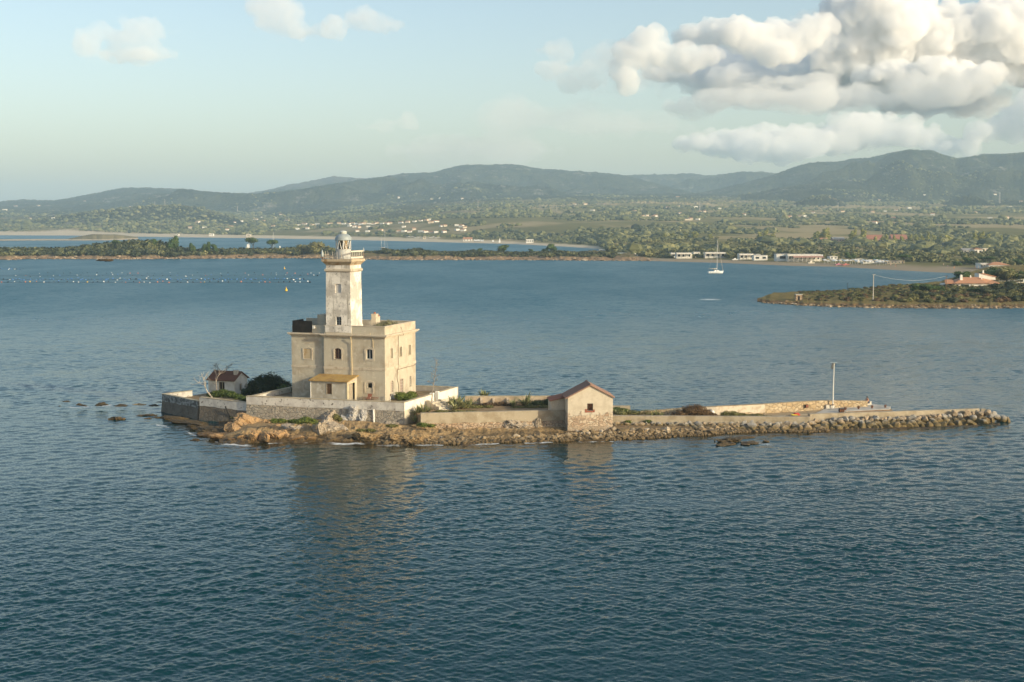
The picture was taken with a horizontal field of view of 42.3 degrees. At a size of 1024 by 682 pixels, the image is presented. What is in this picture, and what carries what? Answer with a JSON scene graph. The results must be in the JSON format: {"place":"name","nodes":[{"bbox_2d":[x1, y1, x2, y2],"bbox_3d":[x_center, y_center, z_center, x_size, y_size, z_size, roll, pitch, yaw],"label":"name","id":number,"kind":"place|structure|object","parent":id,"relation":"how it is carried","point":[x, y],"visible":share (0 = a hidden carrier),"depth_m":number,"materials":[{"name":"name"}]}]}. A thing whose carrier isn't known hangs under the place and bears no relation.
{"place":"outdoors","nodes":[
{"label":"outdoors","id":0,"kind":"place"},
{"bbox_2d":[0,234,137,240],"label":"sandbar","id":1,"kind":"structure","parent":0,"point":[96,237],"depth_m":1931.62,"materials":[{"name":"beige sand"}]},
{"bbox_2d":[187,393,206,399],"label":"platform ground","id":2,"kind":"structure","parent":0,"point":[198,396],"depth_m":185.52,"materials":[{"name":"beige concrete"}]},
{"bbox_2d":[162,390,192,400],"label":"sea wall","id":3,"kind":"structure","parent":2,"relation":"on","point":[188,393],"depth_m":184.59,"materials":[{"name":"white paint"}]},
{"bbox_2d":[161,394,199,419],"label":"sea wall","id":4,"kind":"structure","parent":2,"relation":"on","point":[186,407],"depth_m":178.47,"materials":[{"name":"grey concrete"}]},
{"bbox_2d":[213,392,263,399],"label":"cottage yard ground","id":5,"kind":"structure","parent":0,"point":[230,398],"depth_m":182.28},
{"bbox_2d":[206,388,245,400],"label":"ivy bush","id":6,"kind":"object","parent":5,"relation":"on","point":[223,393],"visible":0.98,"depth_m":175.63,"materials":[{"name":"green plant"}]},
{"bbox_2d":[206,370,249,394],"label":"cottage","id":7,"kind":"structure","parent":5,"relation":"on","point":[235,381],"depth_m":186.24,"materials":[{"name":"paint"}]},
{"bbox_2d":[241,385,261,395],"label":"prickly pear","id":8,"kind":"object","parent":5,"relation":"on","point":[248,390],"visible":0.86,"depth_m":182.81,"materials":[{"name":"green plant"}]},
{"bbox_2d":[244,371,291,392],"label":"evergreen bush","id":9,"kind":"object","parent":5,"relation":"on","point":[266,383],"visible":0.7,"depth_m":185.54,"materials":[{"name":"green plant"}]},
{"bbox_2d":[0,250,654,260],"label":"spit","id":10,"kind":"structure","parent":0,"point":[623,256],"depth_m":943.81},
{"bbox_2d":[166,235,179,249],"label":"broad tree","id":11,"kind":"object","parent":10,"relation":"on","point":[173,243],"visible":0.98,"depth_m":980.87,"materials":[{"name":"green plant"}]},
{"bbox_2d":[201,241,210,250],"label":"broad tree","id":12,"kind":"object","parent":10,"relation":"on","point":[206,247],"visible":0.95,"depth_m":981.12,"materials":[{"name":"green plant"}]},
{"bbox_2d":[244,237,257,248],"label":"umbrella pine","id":13,"kind":"object","parent":10,"relation":"on","point":[251,240],"visible":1,"depth_m":1000.35,"materials":[{"name":"green plant"}]},
{"bbox_2d":[296,244,309,253],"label":"tamarisk tree","id":14,"kind":"object","parent":10,"relation":"on","point":[300,247],"visible":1,"depth_m":982.24,"materials":[{"name":"green plant"}]},
{"bbox_2d":[0,239,617,257],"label":"spit scrub","id":15,"kind":"object","parent":10,"relation":"on","point":[127,246],"visible":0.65,"depth_m":962.82,"materials":[{"name":"green plant"}]},
{"bbox_2d":[307,241,324,253],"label":"tamarisk tree","id":16,"kind":"object","parent":10,"relation":"on","point":[314,247],"visible":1,"depth_m":977.99,"materials":[{"name":"green plant"}]},
{"bbox_2d":[3,255,650,260],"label":"shore stones","id":17,"kind":"object","parent":10,"relation":"on","point":[574,258],"visible":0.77,"depth_m":929.03,"materials":[{"name":"stone"}]},
{"bbox_2d":[276,391,434,400],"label":"terrace ground","id":18,"kind":"structure","parent":0,"point":[419,393],"depth_m":178.02,"materials":[{"name":"beige concrete"}]},
{"bbox_2d":[253,386,291,395],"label":"terrace left wall","id":19,"kind":"structure","parent":18,"relation":"on","point":[279,391],"depth_m":177.04,"materials":[{"name":"white paint"}]},
{"bbox_2d":[287,230,418,400],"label":"lighthouse","id":20,"kind":"object","parent":18,"relation":"on","point":[341,349],"visible":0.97,"depth_m":172.17,"materials":[{"name":"paint"}]},
{"bbox_2d":[303,380,309,391],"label":"window","id":21,"kind":"structure","parent":20,"relation":"in","point":[306,385],"depth_m":174.70,"materials":[{"name":"paint"}]},
{"bbox_2d":[302,347,312,359],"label":"window","id":22,"kind":"structure","parent":20,"relation":"in","point":[307,353],"depth_m":174.23,"materials":[{"name":"paint"}]},
{"bbox_2d":[333,347,342,359],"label":"window","id":23,"kind":"structure","parent":20,"relation":"in","point":[337,351],"depth_m":172.53,"materials":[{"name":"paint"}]},
{"bbox_2d":[364,381,373,393],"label":"window","id":24,"kind":"structure","parent":20,"relation":"in","point":[369,384],"depth_m":171.57,"materials":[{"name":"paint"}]},
{"bbox_2d":[364,348,374,360],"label":"window","id":25,"kind":"structure","parent":20,"relation":"in","point":[370,351],"depth_m":171.15,"materials":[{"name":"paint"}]},
{"bbox_2d":[373,319,397,325],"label":"roof bush","id":26,"kind":"object","parent":20,"relation":"on","point":[386,323],"visible":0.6,"depth_m":174.76,"materials":[{"name":"green plant"}]},
{"bbox_2d":[394,392,408,399],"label":"leafy bush","id":27,"kind":"object","parent":18,"relation":"on","point":[400,395],"visible":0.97,"depth_m":172.10,"materials":[{"name":"green plant"}]},
{"bbox_2d":[405,391,418,399],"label":"leafy bush","id":28,"kind":"object","parent":18,"relation":"on","point":[412,395],"visible":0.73,"depth_m":174.30,"materials":[{"name":"green plant"}]},
{"bbox_2d":[416,385,457,398],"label":"terrace rear wall","id":29,"kind":"structure","parent":18,"relation":"on","point":[426,388],"depth_m":181.49,"materials":[{"name":"beige paint"}]},
{"bbox_2d":[434,387,456,400],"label":"terrace side wall","id":30,"kind":"structure","parent":18,"relation":"on","point":[444,394],"depth_m":177.49,"materials":[{"name":"white paint"}]},
{"bbox_2d":[416,400,547,423],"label":"garden ground","id":31,"kind":"structure","parent":0,"point":[502,408],"depth_m":169.48,"materials":[{"name":"soil"}]},
{"bbox_2d":[426,399,452,409],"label":"garden steps","id":32,"kind":"structure","parent":31,"relation":"on","point":[438,404],"depth_m":169.89,"materials":[{"name":"beige concrete"}]},
{"bbox_2d":[434,409,477,411],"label":"scrub patch","id":33,"kind":"object","parent":31,"relation":"on","point":[444,410],"visible":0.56,"depth_m":166.85,"materials":[{"name":"green plant"}]},
{"bbox_2d":[465,405,493,408],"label":"scrub patch","id":34,"kind":"object","parent":31,"relation":"on","point":[480,406],"visible":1,"depth_m":170.88,"materials":[{"name":"green plant"}]},
{"bbox_2d":[480,401,515,405],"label":"scrub patch","id":35,"kind":"object","parent":31,"relation":"on","point":[498,403],"visible":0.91,"depth_m":173.12,"materials":[{"name":"green plant"}]},
{"bbox_2d":[465,395,550,403],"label":"garden rear wall","id":36,"kind":"structure","parent":31,"relation":"on","point":[498,398],"depth_m":174.71,"materials":[{"name":"beige paint"}]},
{"bbox_2d":[511,392,532,404],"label":"agave","id":37,"kind":"object","parent":31,"relation":"on","point":[526,401],"visible":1,"depth_m":172.82,"materials":[{"name":"green plant"}]},
{"bbox_2d":[511,405,547,407],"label":"scrub patch","id":38,"kind":"object","parent":31,"relation":"on","point":[539,406],"visible":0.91,"depth_m":170.81,"materials":[{"name":"green plant"}]},
{"bbox_2d":[522,398,547,405],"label":"scrub patch","id":39,"kind":"object","parent":31,"relation":"on","point":[539,402],"visible":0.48,"depth_m":173.28,"materials":[{"name":"green plant"}]},
{"bbox_2d":[0,235,1023,681],"bbox_3d":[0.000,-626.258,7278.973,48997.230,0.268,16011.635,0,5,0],"label":"water","id":40,"kind":"structure","parent":0,"point":[134,547],"depth_m":126.14,"materials":[{"name":"blue liquid"}]},
{"bbox_2d":[0,278,304,279],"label":"mussel rope","id":41,"kind":"object","parent":40,"relation":"on","point":[155,279],"visible":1,"depth_m":603.62,"materials":[{"name":"grey plastic"}]},
{"bbox_2d":[0,281,310,282],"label":"mussel rope","id":42,"kind":"object","parent":40,"relation":"on","point":[155,282],"visible":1,"depth_m":573.56,"materials":[{"name":"grey plastic"}]},
{"bbox_2d":[707,240,722,272],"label":"sailboat","id":43,"kind":"object","parent":40,"relation":"on","point":[716,271],"visible":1,"depth_m":677.15,"materials":[{"name":"white"}]},
{"bbox_2d":[716,442,735,445],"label":"sea rock","id":44,"kind":"object","parent":40,"relation":"in","point":[725,443],"visible":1,"depth_m":155.25,"materials":[{"name":"brown stone"}]},
{"bbox_2d":[716,437,742,441],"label":"sea rock","id":45,"kind":"object","parent":40,"relation":"in","point":[730,439],"visible":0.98,"depth_m":157.31,"materials":[{"name":"brown stone"}]},
{"bbox_2d":[0,149,1023,272],"bbox_3d":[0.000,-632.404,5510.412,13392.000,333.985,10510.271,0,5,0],"label":"hills","id":46,"kind":"structure","parent":0,"point":[801,183],"depth_m":4290.59,"materials":[{"name":"green plant"}]},
{"bbox_2d":[0,152,1023,254],"bbox_3d":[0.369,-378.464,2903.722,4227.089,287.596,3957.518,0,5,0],"label":"plain scrub","id":47,"kind":"object","parent":46,"relation":"on","point":[769,240],"visible":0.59,"depth_m":2478.69,"materials":[{"name":"green plant"}]},
{"bbox_2d":[675,252,691,258],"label":"beach house","id":48,"kind":"structure","parent":46,"relation":"on","point":[681,255],"depth_m":908.46,"materials":[{"name":"white paint"}]},
{"bbox_2d":[703,252,725,257],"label":"beach house","id":49,"kind":"structure","parent":46,"relation":"on","point":[712,255],"depth_m":908.33,"materials":[{"name":"white paint"}]},
{"bbox_2d":[737,253,753,259],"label":"beach house","id":50,"kind":"structure","parent":46,"relation":"on","point":[741,256],"depth_m":878.51,"materials":[{"name":"white paint"}]},
{"bbox_2d":[752,255,767,259],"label":"beach house","id":51,"kind":"structure","parent":46,"relation":"on","point":[759,257],"depth_m":860.59,"materials":[{"name":"white paint"}]},
{"bbox_2d":[774,254,785,260],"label":"beach house","id":52,"kind":"structure","parent":46,"relation":"on","point":[779,257],"depth_m":842.65,"materials":[{"name":"white paint"}]},
{"bbox_2d":[786,254,821,261],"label":"beach house","id":53,"kind":"structure","parent":46,"relation":"on","point":[789,257],"depth_m":836.62,"materials":[{"name":"white paint"}]},
{"bbox_2d":[793,256,823,261],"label":"canopy","id":54,"kind":"object","parent":46,"relation":"on","point":[802,257],"visible":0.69,"depth_m":830.31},
{"bbox_2d":[604,234,1023,264],"bbox_3d":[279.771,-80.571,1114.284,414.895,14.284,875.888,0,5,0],"label":"beach scrub","id":55,"kind":"object","parent":46,"relation":"on","point":[651,252],"visible":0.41,"depth_m":946.33,"materials":[{"name":"green plant"}]},
{"bbox_2d":[818,227,832,238],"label":"poplar tree","id":56,"kind":"object","parent":46,"relation":"on","point":[824,233],"visible":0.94,"depth_m":1347.14,"materials":[{"name":"green plant"}]},
{"bbox_2d":[866,235,881,240],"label":"hotel","id":57,"kind":"structure","parent":46,"relation":"on","point":[869,237],"depth_m":1322.65,"materials":[{"name":"ceramic"}]},
{"bbox_2d":[884,260,904,263],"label":"beach house","id":58,"kind":"structure","parent":46,"relation":"on","point":[894,261],"depth_m":782.92,"materials":[{"name":"white wood"}]},
{"bbox_2d":[888,234,907,239],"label":"hotel","id":59,"kind":"structure","parent":46,"relation":"on","point":[898,236],"depth_m":1342.28,"materials":[{"name":"ceramic"}]},
{"bbox_2d":[975,263,987,268],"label":"beach house","id":60,"kind":"structure","parent":46,"relation":"on","point":[981,265],"depth_m":705.37,"materials":[{"name":"white paint"}]},
{"bbox_2d":[986,262,1008,266],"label":"beach house","id":61,"kind":"structure","parent":46,"relation":"on","point":[995,264],"depth_m":699.76,"materials":[{"name":"orange tile"}]},
{"bbox_2d":[0,0,1023,200],"label":"sky","id":62,"kind":"structure","parent":0,"point":[232,96],"materials":[{"name":"blue"}]},
{"bbox_2d":[219,419,999,445],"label":"island shore ground","id":63,"kind":"structure","parent":0,"point":[350,425],"depth_m":161.90,"materials":[{"name":"brown stone"}]},
{"bbox_2d":[163,415,232,432],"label":"rock ledge","id":64,"kind":"object","parent":63,"relation":"on","point":[198,426],"visible":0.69,"depth_m":169.82,"materials":[{"name":"brown stone"}]},
{"bbox_2d":[196,432,235,440],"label":"rock ledge","id":65,"kind":"object","parent":63,"relation":"on","point":[213,435],"visible":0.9,"depth_m":159.22,"materials":[{"name":"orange stone"}]},
{"bbox_2d":[199,397,245,421],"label":"sea wall","id":66,"kind":"structure","parent":63,"relation":"on","point":[212,409],"depth_m":173.40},
{"bbox_2d":[217,412,280,434],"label":"rock outcrop","id":67,"kind":"object","parent":63,"relation":"on","point":[240,419],"visible":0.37,"depth_m":166.11,"materials":[{"name":"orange stone"}]},
{"bbox_2d":[236,429,316,442],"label":"rock outcrop","id":68,"kind":"object","parent":63,"relation":"on","point":[264,437],"visible":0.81,"depth_m":157.86,"materials":[{"name":"beige stone"}]},
{"bbox_2d":[269,418,287,423],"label":"cushion plant","id":69,"kind":"object","parent":63,"relation":"on","point":[279,420],"visible":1,"depth_m":161.16,"materials":[{"name":"green plant"}]},
{"bbox_2d":[281,423,305,431],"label":"rock outcrop","id":70,"kind":"object","parent":63,"relation":"on","point":[286,426],"visible":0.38,"depth_m":163.09,"materials":[{"name":"stone"}]},
{"bbox_2d":[292,416,318,424],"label":"cushion plant","id":71,"kind":"object","parent":63,"relation":"on","point":[307,420],"visible":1,"depth_m":160.07,"materials":[{"name":"green plant"}]},
{"bbox_2d":[246,395,403,424],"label":"terrace wall","id":72,"kind":"structure","parent":63,"relation":"on","point":[271,407],"depth_m":168.37,"materials":[{"name":"grey stone"}]},
{"bbox_2d":[311,410,347,435],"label":"rock outcrop","id":73,"kind":"object","parent":63,"relation":"on","point":[325,425],"visible":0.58,"depth_m":161.58,"materials":[{"name":"stone"}]},
{"bbox_2d":[327,427,365,442],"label":"rock ledge","id":74,"kind":"object","parent":63,"relation":"on","point":[341,438],"visible":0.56,"depth_m":158.34,"materials":[{"name":"brown stone"}]},
{"bbox_2d":[340,405,366,420],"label":"white boulder","id":75,"kind":"object","parent":63,"relation":"on","point":[353,414],"visible":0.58,"depth_m":166.27,"materials":[{"name":"white stone"}]},
{"bbox_2d":[351,431,438,444],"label":"rock shelf","id":76,"kind":"object","parent":63,"relation":"on","point":[408,437],"visible":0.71,"depth_m":156.91,"materials":[{"name":"brown stone"}]},
{"bbox_2d":[355,428,375,431],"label":"cushion plant","id":77,"kind":"object","parent":76,"relation":"on","point":[366,430],"visible":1,"depth_m":157.78,"materials":[{"name":"green plant"}]},
{"bbox_2d":[404,394,430,424],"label":"terrace side wall","id":78,"kind":"structure","parent":63,"relation":"on","point":[410,404],"depth_m":167.16,"materials":[{"name":"white paint"}]},
{"bbox_2d":[417,422,436,427],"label":"cushion plant","id":79,"kind":"object","parent":63,"relation":"on","point":[423,425],"visible":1,"depth_m":160.91,"materials":[{"name":"green plant"}]},
{"bbox_2d":[411,423,458,432],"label":"rock outcrop","id":80,"kind":"object","parent":63,"relation":"on","point":[452,429],"visible":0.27,"depth_m":162.55,"materials":[{"name":"brown stone"}]},
{"bbox_2d":[420,410,564,428],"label":"garden wall","id":81,"kind":"structure","parent":63,"relation":"on","point":[483,419],"depth_m":164.40,"materials":[{"name":"concrete"}]},
{"bbox_2d":[503,418,541,428],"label":"rock outcrop","id":82,"kind":"object","parent":63,"relation":"on","point":[513,424],"visible":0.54,"depth_m":164.30,"materials":[{"name":"stone"}]},
{"bbox_2d":[547,380,614,430],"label":"stone hut","id":83,"kind":"object","parent":63,"relation":"on","point":[586,404],"visible":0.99,"depth_m":163.17,"materials":[{"name":"beige stone"}]},
{"bbox_2d":[371,425,829,444],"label":"shore cobbles","id":84,"kind":"object","parent":63,"relation":"on","point":[631,433],"visible":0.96,"depth_m":160.31,"materials":[{"name":"stone"}]},
{"bbox_2d":[746,422,756,429],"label":"boulder","id":85,"kind":"object","parent":63,"relation":"on","point":[751,426],"visible":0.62,"depth_m":165.83,"materials":[{"name":"grey stone"}]},
{"bbox_2d":[613,409,892,415],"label":"jetty deck","id":86,"kind":"structure","parent":63,"relation":"on","point":[790,413],"depth_m":173.90,"materials":[{"name":"beige concrete"}]},
{"bbox_2d":[613,410,651,414],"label":"scrub patch","id":87,"kind":"object","parent":86,"relation":"on","point":[635,412],"visible":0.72,"depth_m":172.77,"materials":[{"name":"green plant"}]},
{"bbox_2d":[670,404,718,415],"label":"scrub patch","id":88,"kind":"object","parent":86,"relation":"on","point":[696,409],"visible":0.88,"depth_m":170.34,"materials":[{"name":"brown plant"}]},
{"bbox_2d":[613,415,809,423],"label":"jetty kerb","id":89,"kind":"structure","parent":86,"relation":"on","point":[679,419],"depth_m":168.66,"materials":[{"name":"concrete"}]},
{"bbox_2d":[720,410,744,415],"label":"scrub patch","id":90,"kind":"object","parent":86,"relation":"on","point":[728,413],"visible":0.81,"depth_m":170.05,"materials":[{"name":"green plant"}]},
{"bbox_2d":[640,400,867,414],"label":"breakwater wall","id":91,"kind":"structure","parent":86,"relation":"on","point":[777,407],"depth_m":174.73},
{"bbox_2d":[830,362,836,407],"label":"lamp post","id":92,"kind":"object","parent":86,"relation":"on","point":[832,367],"visible":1,"depth_m":177.01,"materials":[{"name":"white metal"}]},
{"bbox_2d":[817,404,889,412],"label":"landing stage","id":93,"kind":"object","parent":86,"relation":"on","point":[861,409],"visible":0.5,"depth_m":176.33,"materials":[{"name":"concrete"}]},
{"bbox_2d":[808,408,979,423],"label":"jetty kerb","id":94,"kind":"structure","parent":86,"relation":"on","point":[860,415],"depth_m":172.19,"materials":[{"name":"concrete"}]},
{"bbox_2d":[757,265,1023,307],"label":"promontory","id":95,"kind":"structure","parent":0,"point":[775,297],"depth_m":420.49,"materials":[{"name":"green plant"}]},
{"bbox_2d":[761,300,1023,308],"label":"shore stones","id":96,"kind":"object","parent":95,"relation":"on","point":[936,307],"visible":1,"depth_m":405.20,"materials":[{"name":"brown stone"}]},
{"bbox_2d":[797,283,1023,302],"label":"promontory scrub","id":97,"kind":"object","parent":95,"relation":"on","point":[912,297],"visible":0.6,"depth_m":426.44,"materials":[{"name":"green plant"}]},
{"bbox_2d":[908,283,938,290],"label":"broad tree","id":98,"kind":"object","parent":95,"relation":"on","point":[915,286],"visible":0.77,"depth_m":439.65,"materials":[{"name":"green plant"}]},
{"bbox_2d":[952,271,970,278],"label":"broad tree","id":99,"kind":"object","parent":95,"relation":"on","point":[956,274],"visible":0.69,"depth_m":498.75,"materials":[{"name":"green plant"}]},
{"bbox_2d":[940,270,999,285],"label":"villa","id":100,"kind":"object","parent":95,"relation":"on","point":[980,279],"visible":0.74,"depth_m":468.65,"materials":[{"name":"orange tile"}]},
{"bbox_2d":[977,286,999,292],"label":"round tree","id":101,"kind":"object","parent":95,"relation":"on","point":[985,289],"visible":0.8,"depth_m":430.53,"materials":[{"name":"green plant"}]},
{"bbox_2d":[979,267,999,278],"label":"broad tree","id":102,"kind":"object","parent":95,"relation":"on","point":[991,271],"visible":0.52,"depth_m":507.35,"materials":[{"name":"green plant"}]},
{"bbox_2d":[988,283,1022,291],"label":"round tree","id":103,"kind":"object","parent":95,"relation":"on","point":[997,286],"visible":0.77,"depth_m":435.75,"materials":[{"name":"green plant"}]},
{"bbox_2d":[995,267,1017,280],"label":"tamarisk tree","id":104,"kind":"object","parent":95,"relation":"on","point":[1005,273],"visible":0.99,"depth_m":501.81,"materials":[{"name":"green plant"}]},
{"bbox_2d":[1003,280,1023,288],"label":"round tree","id":105,"kind":"object","parent":95,"relation":"on","point":[1018,284],"visible":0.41,"depth_m":438.64,"materials":[{"name":"green plant"}]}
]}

